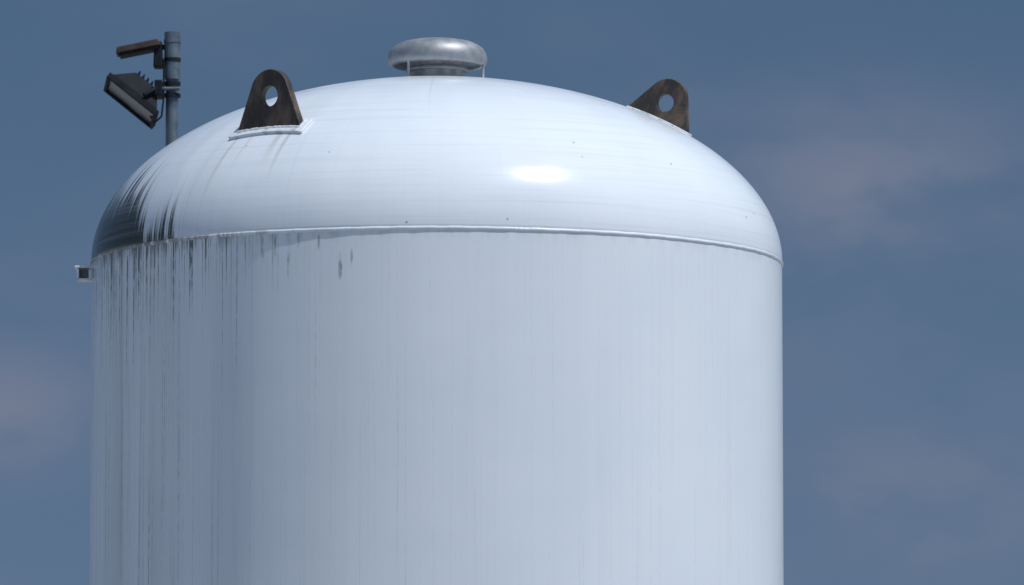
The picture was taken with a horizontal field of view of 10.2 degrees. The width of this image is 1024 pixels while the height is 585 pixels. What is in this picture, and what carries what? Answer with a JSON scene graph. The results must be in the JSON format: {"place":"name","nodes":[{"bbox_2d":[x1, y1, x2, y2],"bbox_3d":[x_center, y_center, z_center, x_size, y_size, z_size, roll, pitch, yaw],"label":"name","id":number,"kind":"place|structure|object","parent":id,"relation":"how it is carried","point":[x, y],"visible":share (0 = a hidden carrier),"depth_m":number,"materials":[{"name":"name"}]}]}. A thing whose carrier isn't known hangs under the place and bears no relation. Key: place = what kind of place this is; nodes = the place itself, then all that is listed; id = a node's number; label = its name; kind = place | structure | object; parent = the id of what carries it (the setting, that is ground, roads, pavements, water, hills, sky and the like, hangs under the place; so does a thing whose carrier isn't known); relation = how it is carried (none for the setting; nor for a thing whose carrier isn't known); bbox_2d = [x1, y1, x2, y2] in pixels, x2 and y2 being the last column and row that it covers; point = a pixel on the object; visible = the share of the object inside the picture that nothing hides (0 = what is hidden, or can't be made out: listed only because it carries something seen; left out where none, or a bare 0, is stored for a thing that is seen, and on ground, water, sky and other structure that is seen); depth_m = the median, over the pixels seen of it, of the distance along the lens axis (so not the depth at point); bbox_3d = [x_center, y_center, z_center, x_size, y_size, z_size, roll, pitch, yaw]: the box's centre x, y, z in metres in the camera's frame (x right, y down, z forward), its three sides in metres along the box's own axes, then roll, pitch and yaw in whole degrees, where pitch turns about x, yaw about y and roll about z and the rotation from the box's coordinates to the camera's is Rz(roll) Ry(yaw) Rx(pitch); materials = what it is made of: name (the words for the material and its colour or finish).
{"place":"outdoors","nodes":[
{"label":"outdoors","id":0,"kind":"place"},
{"bbox_2d":[103,31,180,145],"bbox_3d":[-2.418,1.840,36.980,0.513,7.110,0.361,0,-6,-1],"label":"floodlight mast","id":1,"kind":"object","parent":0,"point":[136,95],"visible":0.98,"depth_m":37.24,"materials":[{"name":"grey metal"}]},
{"bbox_2d":[75,69,783,584],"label":"storage tank","id":2,"kind":"object","parent":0,"point":[435,331],"visible":1,"depth_m":31.42,"materials":[{"name":"metal"}]},
{"bbox_2d":[387,37,486,77],"bbox_3d":[-0.435,-1.314,33.294,0.582,0.316,0.582,0,-6,-1],"label":"tank vent cap","id":3,"kind":"object","parent":2,"relation":"on","point":[436,56],"visible":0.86,"depth_m":33.11,"materials":[{"name":"metal"}]},
{"bbox_2d":[0,0,1023,584],"label":"sky","id":4,"kind":"structure","parent":0,"point":[881,142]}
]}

